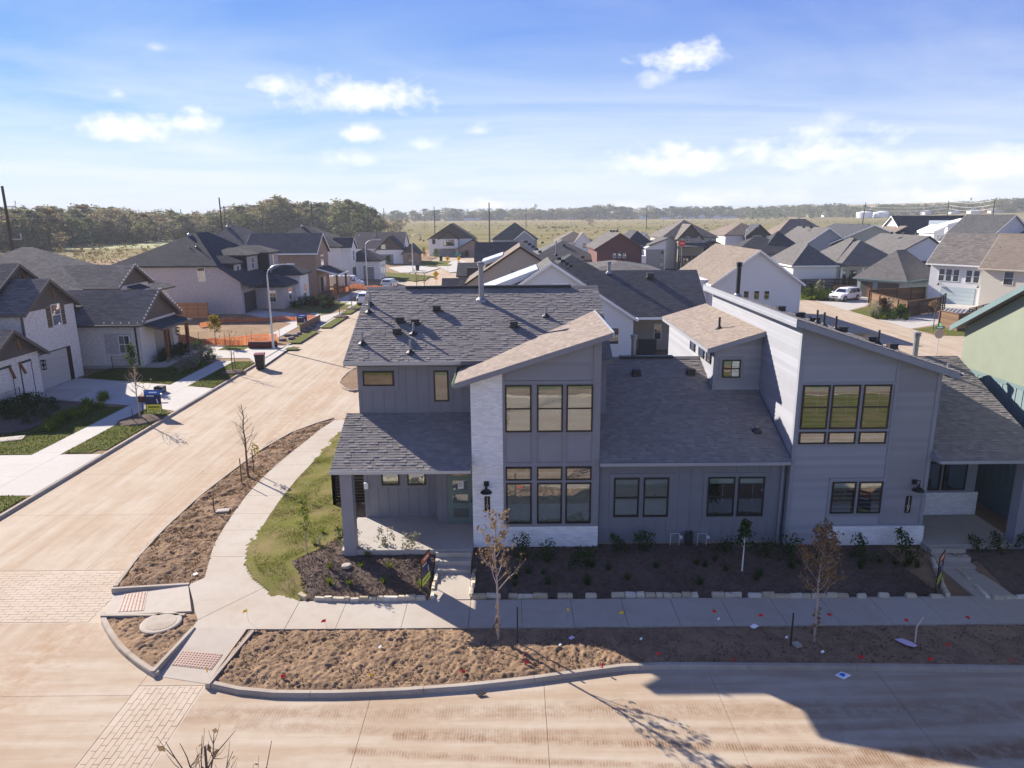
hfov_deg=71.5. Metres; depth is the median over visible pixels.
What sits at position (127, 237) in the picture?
tree
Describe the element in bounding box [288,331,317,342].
lawn
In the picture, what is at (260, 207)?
tree
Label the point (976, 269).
house
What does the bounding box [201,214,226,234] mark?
tree
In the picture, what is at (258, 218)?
tree
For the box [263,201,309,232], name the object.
tree
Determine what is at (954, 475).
window
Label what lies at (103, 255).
dirt road
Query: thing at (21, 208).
tree
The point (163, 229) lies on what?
tree
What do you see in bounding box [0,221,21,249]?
tree
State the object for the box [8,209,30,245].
tree
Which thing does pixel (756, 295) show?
window
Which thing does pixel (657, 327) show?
window
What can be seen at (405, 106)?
sky
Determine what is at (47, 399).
shrub
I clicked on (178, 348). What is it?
shrub
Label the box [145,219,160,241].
tree
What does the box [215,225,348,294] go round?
brick house
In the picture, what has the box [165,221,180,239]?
tree
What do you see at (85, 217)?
power line
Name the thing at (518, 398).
window
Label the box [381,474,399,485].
window
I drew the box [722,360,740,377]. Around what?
window
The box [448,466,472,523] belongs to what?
front door
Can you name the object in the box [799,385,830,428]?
window
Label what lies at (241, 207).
tree
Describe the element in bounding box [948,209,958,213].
house
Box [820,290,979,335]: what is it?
lot
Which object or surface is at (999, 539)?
shrub
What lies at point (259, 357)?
wheelie bin
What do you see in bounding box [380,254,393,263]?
garage door
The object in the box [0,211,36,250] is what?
tree
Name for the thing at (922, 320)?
driveway
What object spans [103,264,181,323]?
string lights
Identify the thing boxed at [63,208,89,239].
tree
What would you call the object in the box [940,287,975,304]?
garage door
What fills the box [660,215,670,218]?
house
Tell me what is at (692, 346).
window
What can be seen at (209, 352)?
rose bush
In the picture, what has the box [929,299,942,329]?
sapling
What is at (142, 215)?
tree
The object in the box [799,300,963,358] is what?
alley
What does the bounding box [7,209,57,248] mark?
tree
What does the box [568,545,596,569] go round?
shrub
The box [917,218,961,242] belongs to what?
house
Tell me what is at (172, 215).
tree
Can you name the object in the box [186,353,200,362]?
rose bush
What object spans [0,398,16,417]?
shrub
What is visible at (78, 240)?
tree
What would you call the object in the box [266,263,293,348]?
street lamp
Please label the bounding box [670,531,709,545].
gas meters
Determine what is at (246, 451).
sapling
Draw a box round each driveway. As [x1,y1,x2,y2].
[0,454,100,495]
[49,378,212,410]
[192,345,292,364]
[246,310,343,326]
[335,300,356,307]
[388,265,437,272]
[438,260,466,271]
[814,297,869,309]
[879,303,975,328]
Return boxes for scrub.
[0,234,354,263]
[406,219,878,241]
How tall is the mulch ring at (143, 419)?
0.200 m
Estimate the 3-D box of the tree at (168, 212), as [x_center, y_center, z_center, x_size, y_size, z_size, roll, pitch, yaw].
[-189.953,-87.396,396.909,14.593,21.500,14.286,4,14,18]
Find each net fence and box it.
[178,334,279,344]
[199,311,319,326]
[219,334,270,339]
[331,281,379,295]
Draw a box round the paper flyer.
[835,671,850,678]
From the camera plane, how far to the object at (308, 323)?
79.69 m
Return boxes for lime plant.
[39,417,54,423]
[41,423,55,431]
[46,422,58,428]
[50,415,64,423]
[68,411,78,417]
[73,409,84,416]
[78,405,90,413]
[82,399,91,406]
[95,400,104,408]
[96,393,106,400]
[324,575,333,584]
[345,576,354,584]
[355,560,364,566]
[380,576,390,582]
[384,561,393,568]
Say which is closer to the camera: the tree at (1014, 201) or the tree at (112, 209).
the tree at (112, 209)
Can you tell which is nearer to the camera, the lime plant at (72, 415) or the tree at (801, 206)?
the lime plant at (72, 415)
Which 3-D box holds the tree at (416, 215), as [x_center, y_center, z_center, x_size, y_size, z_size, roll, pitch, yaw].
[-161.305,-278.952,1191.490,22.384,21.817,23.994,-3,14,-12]
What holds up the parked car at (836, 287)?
on the driveway at (850, 304)
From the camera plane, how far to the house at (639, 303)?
63.05 m
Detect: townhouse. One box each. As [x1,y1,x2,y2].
[329,261,614,555]
[597,262,1023,550]
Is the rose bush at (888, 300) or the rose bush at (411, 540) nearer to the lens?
the rose bush at (411, 540)
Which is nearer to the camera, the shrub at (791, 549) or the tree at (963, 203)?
the shrub at (791, 549)
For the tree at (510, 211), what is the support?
on the ground at (481, 234)
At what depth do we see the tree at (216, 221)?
379.76 m
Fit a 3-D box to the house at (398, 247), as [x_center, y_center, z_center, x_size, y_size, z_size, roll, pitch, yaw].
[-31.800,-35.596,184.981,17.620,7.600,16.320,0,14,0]
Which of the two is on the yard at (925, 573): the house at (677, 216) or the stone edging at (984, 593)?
the stone edging at (984, 593)
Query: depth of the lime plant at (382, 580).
24.21 m
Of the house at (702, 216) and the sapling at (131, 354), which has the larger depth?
the house at (702, 216)
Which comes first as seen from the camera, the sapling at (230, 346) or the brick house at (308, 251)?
the sapling at (230, 346)
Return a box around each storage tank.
[856,211,871,217]
[873,211,888,216]
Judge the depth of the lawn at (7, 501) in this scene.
31.65 m
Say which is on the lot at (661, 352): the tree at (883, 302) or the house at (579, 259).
the house at (579, 259)
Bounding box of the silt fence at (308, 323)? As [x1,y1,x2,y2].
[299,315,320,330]
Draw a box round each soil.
[107,614,197,666]
[118,419,337,586]
[215,624,1023,689]
[340,367,357,390]
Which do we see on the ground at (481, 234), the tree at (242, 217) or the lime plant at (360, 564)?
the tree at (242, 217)
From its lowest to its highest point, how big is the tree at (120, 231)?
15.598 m
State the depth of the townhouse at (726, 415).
25.95 m
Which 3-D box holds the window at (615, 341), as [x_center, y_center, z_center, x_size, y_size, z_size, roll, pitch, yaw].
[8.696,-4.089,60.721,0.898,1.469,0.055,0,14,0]
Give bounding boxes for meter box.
[0,435,24,441]
[216,508,229,512]
[792,641,801,647]
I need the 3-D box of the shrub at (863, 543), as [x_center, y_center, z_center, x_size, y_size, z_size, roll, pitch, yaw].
[12.412,5.792,25.134,0.909,0.959,0.937,-7,15,-25]
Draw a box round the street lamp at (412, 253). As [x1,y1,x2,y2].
[411,233,422,271]
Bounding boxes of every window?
[50,303,62,325]
[117,335,129,352]
[197,268,205,281]
[251,257,254,268]
[269,290,276,301]
[288,287,291,299]
[320,254,323,265]
[362,371,393,385]
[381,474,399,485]
[407,474,425,484]
[433,370,448,401]
[443,240,453,245]
[505,385,531,432]
[506,467,531,480]
[506,483,531,523]
[537,385,562,431]
[537,467,561,479]
[537,483,561,523]
[565,482,590,523]
[566,384,592,431]
[566,466,591,479]
[609,327,618,344]
[613,478,639,516]
[643,477,669,516]
[654,324,661,339]
[683,259,687,265]
[690,341,695,351]
[698,347,704,358]
[705,352,711,363]
[706,477,735,516]
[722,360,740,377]
[736,477,765,515]
[743,290,748,298]
[753,290,759,299]
[763,290,769,299]
[798,432,825,443]
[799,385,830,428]
[827,432,855,443]
[829,385,861,428]
[830,482,856,513]
[838,270,846,284]
[848,270,856,281]
[856,481,883,512]
[858,431,886,443]
[860,384,892,428]
[927,462,942,489]
[938,268,945,280]
[941,464,968,489]
[945,269,952,281]
[952,269,959,281]
[965,270,972,282]
[972,270,980,282]
[1002,271,1014,285]
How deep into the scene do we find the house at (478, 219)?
1180.17 m
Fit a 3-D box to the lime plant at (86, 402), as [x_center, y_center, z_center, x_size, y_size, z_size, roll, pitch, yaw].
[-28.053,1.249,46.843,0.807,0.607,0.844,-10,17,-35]
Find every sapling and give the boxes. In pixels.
[121,367,151,416]
[123,342,143,384]
[156,724,271,767]
[206,314,220,337]
[222,330,236,369]
[233,405,259,476]
[295,494,314,552]
[411,269,420,285]
[475,508,525,639]
[733,518,755,570]
[795,518,847,641]
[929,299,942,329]
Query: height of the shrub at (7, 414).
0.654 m
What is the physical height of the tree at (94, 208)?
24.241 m
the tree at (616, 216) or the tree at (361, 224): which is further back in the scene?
the tree at (616, 216)
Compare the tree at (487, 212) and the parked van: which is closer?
the parked van
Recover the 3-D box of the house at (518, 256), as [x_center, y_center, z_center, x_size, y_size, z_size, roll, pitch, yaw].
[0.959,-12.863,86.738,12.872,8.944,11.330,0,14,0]
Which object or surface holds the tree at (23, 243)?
on the ground at (481, 234)
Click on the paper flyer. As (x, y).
(842, 675)
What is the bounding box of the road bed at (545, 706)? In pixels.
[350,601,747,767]
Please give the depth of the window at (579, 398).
24.98 m
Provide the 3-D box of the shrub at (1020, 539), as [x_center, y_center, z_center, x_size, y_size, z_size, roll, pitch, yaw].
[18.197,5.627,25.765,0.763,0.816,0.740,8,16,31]
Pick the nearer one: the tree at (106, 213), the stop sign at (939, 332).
the stop sign at (939, 332)
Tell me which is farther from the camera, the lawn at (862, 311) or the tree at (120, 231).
the tree at (120, 231)
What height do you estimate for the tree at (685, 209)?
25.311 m
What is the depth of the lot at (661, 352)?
63.87 m
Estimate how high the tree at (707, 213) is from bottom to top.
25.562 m
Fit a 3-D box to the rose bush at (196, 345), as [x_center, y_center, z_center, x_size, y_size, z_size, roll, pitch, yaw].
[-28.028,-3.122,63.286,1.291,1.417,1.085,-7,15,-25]
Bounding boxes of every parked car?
[356,291,365,304]
[381,278,397,286]
[829,286,861,301]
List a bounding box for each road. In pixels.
[0,256,1023,767]
[66,255,134,255]
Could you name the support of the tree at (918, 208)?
on the hill
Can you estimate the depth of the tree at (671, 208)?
1191.62 m
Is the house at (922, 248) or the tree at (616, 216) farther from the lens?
the tree at (616, 216)
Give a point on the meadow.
(150, 243)
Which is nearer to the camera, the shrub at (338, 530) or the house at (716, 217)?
the shrub at (338, 530)
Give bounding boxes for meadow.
[9,236,354,249]
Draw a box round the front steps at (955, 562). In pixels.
[926,546,975,569]
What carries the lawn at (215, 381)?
on the lot at (239, 328)
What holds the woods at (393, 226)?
on the ground at (481, 234)
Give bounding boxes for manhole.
[139,612,181,634]
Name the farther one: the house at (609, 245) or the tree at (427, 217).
the tree at (427, 217)
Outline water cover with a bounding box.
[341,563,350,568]
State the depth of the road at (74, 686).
18.59 m
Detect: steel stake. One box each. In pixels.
[484,619,497,644]
[517,607,517,642]
[790,613,793,645]
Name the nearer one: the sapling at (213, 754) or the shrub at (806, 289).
the sapling at (213, 754)
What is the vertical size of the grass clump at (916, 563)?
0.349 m
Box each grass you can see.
[0,494,23,512]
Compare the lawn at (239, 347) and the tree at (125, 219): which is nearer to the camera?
the lawn at (239, 347)
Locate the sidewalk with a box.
[0,288,1023,683]
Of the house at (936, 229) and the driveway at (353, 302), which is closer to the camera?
the driveway at (353, 302)
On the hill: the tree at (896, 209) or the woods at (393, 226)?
the tree at (896, 209)
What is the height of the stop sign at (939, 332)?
3.253 m
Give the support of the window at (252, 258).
in the brick house at (219, 275)
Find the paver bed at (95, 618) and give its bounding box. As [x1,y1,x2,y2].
[0,570,204,767]
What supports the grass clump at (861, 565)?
on the mulch bed at (504, 592)
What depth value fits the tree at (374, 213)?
386.96 m
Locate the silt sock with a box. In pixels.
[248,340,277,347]
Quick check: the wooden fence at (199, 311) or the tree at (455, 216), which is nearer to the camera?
the wooden fence at (199, 311)
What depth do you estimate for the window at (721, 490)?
25.98 m
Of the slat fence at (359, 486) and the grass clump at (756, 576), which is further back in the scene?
the slat fence at (359, 486)
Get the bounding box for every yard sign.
[143,390,162,412]
[296,314,306,327]
[420,549,430,594]
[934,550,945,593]
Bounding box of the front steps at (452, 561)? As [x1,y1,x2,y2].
[434,550,471,572]
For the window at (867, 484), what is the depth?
25.68 m
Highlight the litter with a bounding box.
[476,690,486,696]
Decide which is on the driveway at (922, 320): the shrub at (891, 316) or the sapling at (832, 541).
the shrub at (891, 316)
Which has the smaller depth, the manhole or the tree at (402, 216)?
the manhole
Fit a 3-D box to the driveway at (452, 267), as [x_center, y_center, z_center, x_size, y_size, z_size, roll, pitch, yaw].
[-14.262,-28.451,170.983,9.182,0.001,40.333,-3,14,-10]
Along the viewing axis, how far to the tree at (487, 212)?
1175.63 m
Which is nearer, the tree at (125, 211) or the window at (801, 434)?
the window at (801, 434)
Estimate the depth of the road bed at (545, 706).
17.94 m
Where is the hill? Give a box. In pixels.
[631,201,1023,222]
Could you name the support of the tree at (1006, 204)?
on the hill
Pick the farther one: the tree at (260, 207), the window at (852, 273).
the tree at (260, 207)
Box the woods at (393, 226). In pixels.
[67,201,409,234]
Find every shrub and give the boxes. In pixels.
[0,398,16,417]
[2,410,15,420]
[3,396,22,410]
[7,402,27,418]
[16,392,32,406]
[19,410,37,423]
[25,391,45,403]
[29,399,43,413]
[37,403,54,419]
[42,396,59,410]
[152,353,165,362]
[171,342,185,356]
[172,341,190,355]
[334,526,342,544]
[512,531,534,563]
[534,537,556,560]
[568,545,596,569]
[609,533,629,553]
[633,529,655,552]
[713,535,734,554]
[754,537,776,559]
[775,531,803,562]
[803,286,816,298]
[818,288,833,296]
[849,532,879,564]
[884,310,897,319]
[893,526,923,560]
[967,533,990,553]
[987,530,1012,554]
[1002,533,1023,549]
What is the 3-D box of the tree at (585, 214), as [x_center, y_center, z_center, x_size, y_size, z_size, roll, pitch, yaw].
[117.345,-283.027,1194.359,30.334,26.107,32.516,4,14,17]
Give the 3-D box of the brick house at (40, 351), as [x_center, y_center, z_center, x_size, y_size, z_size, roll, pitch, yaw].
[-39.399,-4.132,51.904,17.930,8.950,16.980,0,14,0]
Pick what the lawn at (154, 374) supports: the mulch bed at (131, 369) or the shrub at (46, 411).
the mulch bed at (131, 369)
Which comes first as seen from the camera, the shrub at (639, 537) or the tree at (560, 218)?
the shrub at (639, 537)
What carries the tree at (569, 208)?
on the ground at (481, 234)
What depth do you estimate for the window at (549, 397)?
24.98 m
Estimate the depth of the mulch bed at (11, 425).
44.16 m
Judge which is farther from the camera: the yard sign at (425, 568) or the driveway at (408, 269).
the driveway at (408, 269)
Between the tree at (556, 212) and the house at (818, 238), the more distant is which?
the tree at (556, 212)
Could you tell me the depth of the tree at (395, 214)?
1173.33 m
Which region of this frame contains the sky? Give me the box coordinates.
[0,0,1023,215]
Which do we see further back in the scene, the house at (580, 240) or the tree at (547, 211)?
the tree at (547, 211)
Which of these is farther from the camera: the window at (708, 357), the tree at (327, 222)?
the tree at (327, 222)
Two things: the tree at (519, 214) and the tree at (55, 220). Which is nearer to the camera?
the tree at (55, 220)
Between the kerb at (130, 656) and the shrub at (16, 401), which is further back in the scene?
the shrub at (16, 401)
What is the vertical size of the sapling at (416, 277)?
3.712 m
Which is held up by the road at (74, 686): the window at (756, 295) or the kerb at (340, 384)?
the kerb at (340, 384)
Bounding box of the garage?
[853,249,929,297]
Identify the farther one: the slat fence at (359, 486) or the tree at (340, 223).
the tree at (340, 223)
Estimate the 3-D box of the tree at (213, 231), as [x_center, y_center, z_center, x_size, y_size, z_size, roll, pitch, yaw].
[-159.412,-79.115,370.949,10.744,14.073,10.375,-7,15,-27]
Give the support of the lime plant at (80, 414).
on the lawn at (42, 435)
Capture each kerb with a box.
[0,256,437,519]
[100,611,159,677]
[100,613,185,617]
[111,583,189,593]
[113,417,333,586]
[151,627,195,672]
[205,630,254,688]
[206,662,1023,697]
[338,366,357,391]
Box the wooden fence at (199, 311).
[174,302,208,318]
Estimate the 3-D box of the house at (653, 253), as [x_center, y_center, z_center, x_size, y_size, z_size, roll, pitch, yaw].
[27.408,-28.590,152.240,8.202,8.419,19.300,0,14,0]
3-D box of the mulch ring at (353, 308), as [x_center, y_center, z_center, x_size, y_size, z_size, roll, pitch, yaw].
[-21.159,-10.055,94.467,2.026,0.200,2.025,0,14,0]
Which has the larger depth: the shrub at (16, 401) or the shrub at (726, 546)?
the shrub at (16, 401)
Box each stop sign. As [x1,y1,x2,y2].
[679,239,684,256]
[935,323,944,355]
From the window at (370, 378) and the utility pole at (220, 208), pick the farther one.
the utility pole at (220, 208)
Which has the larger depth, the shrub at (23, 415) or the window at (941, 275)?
the window at (941, 275)
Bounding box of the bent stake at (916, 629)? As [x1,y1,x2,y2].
[914,617,923,642]
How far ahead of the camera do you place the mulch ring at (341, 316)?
86.76 m
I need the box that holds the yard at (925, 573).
[251,418,1015,600]
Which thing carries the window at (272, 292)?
in the brick house at (219, 275)
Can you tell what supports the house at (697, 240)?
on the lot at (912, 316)
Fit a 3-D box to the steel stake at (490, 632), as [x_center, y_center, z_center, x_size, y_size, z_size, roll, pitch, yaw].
[-0.637,7.283,20.798,0.045,1.002,0.048,25,12,-6]
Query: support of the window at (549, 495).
in the townhouse at (475, 401)
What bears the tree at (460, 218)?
on the ground at (481, 234)
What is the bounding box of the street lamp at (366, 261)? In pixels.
[365,239,381,287]
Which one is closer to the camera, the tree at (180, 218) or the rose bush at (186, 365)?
the rose bush at (186, 365)
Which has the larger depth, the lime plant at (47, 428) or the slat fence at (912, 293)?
the slat fence at (912, 293)
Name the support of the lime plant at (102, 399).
on the driveway at (123, 394)
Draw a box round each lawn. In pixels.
[0,405,124,454]
[0,496,25,510]
[65,409,168,452]
[85,361,212,383]
[189,361,254,387]
[219,345,247,349]
[243,432,359,601]
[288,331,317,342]
[293,298,350,313]
[320,318,344,327]
[341,300,361,313]
[386,272,434,280]
[422,261,451,265]
[852,307,891,318]
[915,326,964,334]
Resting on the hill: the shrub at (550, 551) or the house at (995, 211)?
the house at (995, 211)
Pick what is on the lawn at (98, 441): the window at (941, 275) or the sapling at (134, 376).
the sapling at (134, 376)
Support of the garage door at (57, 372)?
in the brick house at (40, 351)
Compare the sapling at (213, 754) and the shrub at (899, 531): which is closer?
the sapling at (213, 754)
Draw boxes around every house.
[0,247,202,368]
[0,263,91,407]
[111,232,311,313]
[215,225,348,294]
[286,225,386,278]
[355,232,422,263]
[427,223,477,256]
[441,242,519,285]
[463,216,474,220]
[464,240,543,284]
[475,217,484,220]
[484,241,706,356]
[492,223,537,250]
[533,239,660,270]
[553,231,592,251]
[585,230,644,262]
[623,231,650,239]
[624,230,668,269]
[649,220,720,269]
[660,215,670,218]
[674,214,682,218]
[679,243,805,313]
[698,214,705,218]
[710,222,771,244]
[711,215,720,218]
[719,215,728,218]
[727,214,736,217]
[731,226,845,256]
[767,219,816,234]
[771,238,888,287]
[827,223,895,245]
[865,232,938,267]
[879,215,964,234]
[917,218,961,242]
[920,210,931,214]
[926,233,1023,306]
[937,214,1023,241]
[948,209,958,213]
[949,284,1023,518]
[966,208,980,213]
[987,208,1004,212]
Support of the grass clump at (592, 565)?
on the mulch bed at (504, 592)
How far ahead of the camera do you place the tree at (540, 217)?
1179.01 m
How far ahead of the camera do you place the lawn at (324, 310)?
95.99 m
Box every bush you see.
[166,355,184,368]
[175,362,184,372]
[181,358,193,369]
[185,355,199,367]
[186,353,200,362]
[187,346,200,357]
[187,356,199,366]
[189,341,202,356]
[193,343,208,354]
[201,347,214,357]
[306,299,318,306]
[314,534,325,544]
[334,529,361,546]
[373,526,395,547]
[401,530,420,549]
[870,305,882,316]
[886,297,896,309]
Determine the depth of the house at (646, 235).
199.50 m
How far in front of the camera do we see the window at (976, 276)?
92.31 m
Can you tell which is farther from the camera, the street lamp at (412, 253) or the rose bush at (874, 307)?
the street lamp at (412, 253)
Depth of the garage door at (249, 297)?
92.76 m
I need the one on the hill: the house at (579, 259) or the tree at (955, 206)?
the tree at (955, 206)
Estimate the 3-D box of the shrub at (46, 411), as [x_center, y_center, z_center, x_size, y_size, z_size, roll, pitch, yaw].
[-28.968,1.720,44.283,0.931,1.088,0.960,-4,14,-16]
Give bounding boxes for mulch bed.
[0,401,82,432]
[115,362,189,369]
[291,537,435,600]
[474,542,940,598]
[946,549,1023,594]
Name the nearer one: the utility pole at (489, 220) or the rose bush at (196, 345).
the rose bush at (196, 345)
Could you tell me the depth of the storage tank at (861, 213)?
908.36 m
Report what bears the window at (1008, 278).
in the house at (976, 269)
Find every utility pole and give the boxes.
[1,186,21,250]
[218,197,225,230]
[310,202,312,226]
[488,202,492,241]
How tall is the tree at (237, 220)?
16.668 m
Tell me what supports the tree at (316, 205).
on the ground at (481, 234)
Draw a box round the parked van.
[329,275,364,288]
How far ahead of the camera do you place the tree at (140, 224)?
334.20 m
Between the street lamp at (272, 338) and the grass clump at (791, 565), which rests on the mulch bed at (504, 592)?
the grass clump at (791, 565)
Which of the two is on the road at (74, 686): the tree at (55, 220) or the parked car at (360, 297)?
the parked car at (360, 297)
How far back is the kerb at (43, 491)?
38.83 m
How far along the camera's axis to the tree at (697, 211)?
1195.40 m
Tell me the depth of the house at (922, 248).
119.31 m
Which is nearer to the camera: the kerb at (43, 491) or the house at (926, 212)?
the kerb at (43, 491)
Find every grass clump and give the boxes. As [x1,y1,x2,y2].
[522,564,531,573]
[543,575,553,584]
[582,574,592,584]
[589,558,595,567]
[604,561,612,570]
[623,570,633,579]
[651,559,662,568]
[693,571,705,584]
[720,562,729,571]
[751,572,759,579]
[754,565,764,577]
[787,559,796,568]
[818,294,826,300]
[856,557,865,568]
[901,312,910,319]
[901,554,914,563]
[913,558,922,567]
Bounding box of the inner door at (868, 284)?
[866,283,870,296]
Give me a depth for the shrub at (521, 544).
25.36 m
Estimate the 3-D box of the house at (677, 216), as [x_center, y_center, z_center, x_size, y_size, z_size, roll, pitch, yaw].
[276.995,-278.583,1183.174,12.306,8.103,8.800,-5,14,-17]
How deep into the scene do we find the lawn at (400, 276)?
142.32 m
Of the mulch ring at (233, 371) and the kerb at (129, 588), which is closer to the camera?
the kerb at (129, 588)
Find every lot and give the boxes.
[0,250,435,513]
[474,262,667,354]
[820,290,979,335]
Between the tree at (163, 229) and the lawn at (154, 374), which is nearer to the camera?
the lawn at (154, 374)
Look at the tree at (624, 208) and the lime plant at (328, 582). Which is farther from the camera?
the tree at (624, 208)
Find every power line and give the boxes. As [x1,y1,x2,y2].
[3,207,215,218]
[647,200,1022,211]
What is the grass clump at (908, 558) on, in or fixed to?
on the yard at (925, 573)
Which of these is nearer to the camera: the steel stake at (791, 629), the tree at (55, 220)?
the steel stake at (791, 629)
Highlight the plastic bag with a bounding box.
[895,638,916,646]
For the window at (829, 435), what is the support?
in the townhouse at (726, 415)
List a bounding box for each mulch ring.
[117,414,162,425]
[222,369,244,374]
[333,315,348,317]
[345,307,359,309]
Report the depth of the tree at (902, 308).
82.49 m
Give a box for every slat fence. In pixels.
[331,475,338,504]
[333,475,364,503]
[799,278,857,291]
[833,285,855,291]
[867,287,925,302]
[869,292,941,315]
[937,310,972,330]
[939,293,946,309]
[969,303,988,311]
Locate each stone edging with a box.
[297,572,438,601]
[469,557,950,599]
[956,568,1023,599]
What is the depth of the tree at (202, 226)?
360.39 m
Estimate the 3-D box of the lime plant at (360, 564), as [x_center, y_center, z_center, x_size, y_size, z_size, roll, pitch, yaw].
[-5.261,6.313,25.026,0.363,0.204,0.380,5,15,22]
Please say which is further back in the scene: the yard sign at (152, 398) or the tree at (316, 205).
the tree at (316, 205)
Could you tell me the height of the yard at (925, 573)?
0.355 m
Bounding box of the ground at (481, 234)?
[0,212,1023,269]
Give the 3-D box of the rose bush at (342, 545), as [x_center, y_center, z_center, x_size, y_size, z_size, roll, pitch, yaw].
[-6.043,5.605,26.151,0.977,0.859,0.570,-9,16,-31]
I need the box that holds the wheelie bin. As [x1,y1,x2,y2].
[253,352,265,368]
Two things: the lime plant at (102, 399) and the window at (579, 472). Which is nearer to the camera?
the window at (579, 472)
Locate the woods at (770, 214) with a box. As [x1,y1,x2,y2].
[136,197,1023,220]
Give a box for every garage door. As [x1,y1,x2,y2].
[38,348,70,388]
[244,290,256,312]
[363,267,373,278]
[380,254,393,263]
[434,249,455,255]
[646,249,663,269]
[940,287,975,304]
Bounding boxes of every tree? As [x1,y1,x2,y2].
[0,206,10,219]
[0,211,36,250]
[0,212,46,248]
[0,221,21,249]
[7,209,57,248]
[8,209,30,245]
[11,205,38,212]
[25,207,70,249]
[27,223,57,242]
[33,206,58,240]
[39,204,66,234]
[44,215,75,245]
[51,217,88,246]
[55,208,71,236]
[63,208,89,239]
[65,218,92,245]
[75,205,100,234]
[79,217,103,244]
[81,211,118,243]
[89,204,100,211]
[89,208,127,242]
[91,219,119,243]
[94,217,130,243]
[98,207,129,236]
[100,222,132,242]
[112,209,128,240]
[112,212,139,241]
[118,206,137,215]
[119,208,140,221]
[126,222,146,242]
[127,213,151,238]
[130,220,154,242]
[135,213,181,241]
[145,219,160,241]
[149,209,163,225]
[152,217,178,240]
[163,208,176,222]
[164,215,197,238]
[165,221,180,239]
[168,213,184,237]
[169,215,195,238]
[177,214,215,236]
[197,219,216,233]
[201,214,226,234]
[214,219,229,233]
[215,218,236,229]
[217,214,250,229]
[218,203,247,220]
[233,205,249,224]
[234,212,259,232]
[235,209,254,227]
[244,201,283,232]
[246,205,260,229]
[248,211,269,228]
[253,199,294,232]
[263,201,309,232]
[265,194,292,232]
[287,203,305,224]
[292,208,320,229]
[298,200,320,223]
[305,207,328,230]
[308,202,333,222]
[318,211,341,233]
[319,205,353,234]
[322,197,342,207]
[326,199,369,237]
[327,210,351,236]
[341,201,371,231]
[350,213,376,234]
[351,206,384,231]
[370,218,387,231]
[386,255,390,264]
[387,210,404,220]
[395,213,408,220]
[410,211,421,220]
[414,209,428,220]
[422,210,439,220]
[425,210,442,220]
[437,208,452,220]
[443,208,459,219]
[446,209,463,219]
[453,209,466,220]
[468,209,488,219]
[480,211,494,219]
[486,208,507,219]
[491,208,507,219]
[496,210,512,219]
[506,209,519,219]
[509,209,526,219]
[510,209,534,219]
[525,207,541,219]
[529,209,547,219]
[543,208,558,219]
[545,209,564,219]
[555,208,573,219]
[559,207,576,218]
[563,207,586,219]
[575,207,588,219]
[576,207,599,219]
[583,206,608,219]
[588,205,612,217]
[600,204,620,218]
[611,207,625,219]
[618,206,631,218]
[622,207,633,218]
[622,207,640,218]
[631,207,653,218]
[638,205,658,217]
[647,207,662,218]
[660,206,679,218]
[668,207,683,217]
[673,207,694,218]
[682,206,701,217]
[689,207,705,218]
[698,207,713,218]
[703,207,721,217]
[710,206,723,217]
[722,206,735,214]
[730,208,743,217]
[777,205,792,216]
[797,204,815,215]
[799,203,819,215]
[814,280,825,290]
[829,203,846,216]
[838,206,851,216]
[858,205,870,211]
[872,204,893,212]
[876,297,890,311]
[889,205,904,214]
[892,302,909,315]
[901,206,911,214]
[910,207,922,214]
[927,300,940,314]
[944,203,962,210]
[953,202,971,212]
[961,202,981,210]
[984,199,1001,211]
[984,200,1015,211]
[1006,199,1021,210]
[1012,199,1023,209]
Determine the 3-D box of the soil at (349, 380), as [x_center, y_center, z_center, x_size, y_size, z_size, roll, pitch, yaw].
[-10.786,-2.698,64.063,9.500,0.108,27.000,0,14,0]
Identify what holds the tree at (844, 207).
on the hill
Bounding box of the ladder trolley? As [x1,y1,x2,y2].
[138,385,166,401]
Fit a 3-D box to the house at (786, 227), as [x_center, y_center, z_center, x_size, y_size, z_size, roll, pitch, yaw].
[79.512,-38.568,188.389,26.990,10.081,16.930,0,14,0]
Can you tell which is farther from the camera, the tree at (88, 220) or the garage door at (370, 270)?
the tree at (88, 220)
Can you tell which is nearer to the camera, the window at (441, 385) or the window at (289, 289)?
the window at (441, 385)
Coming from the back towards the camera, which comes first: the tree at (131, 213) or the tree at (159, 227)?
the tree at (131, 213)

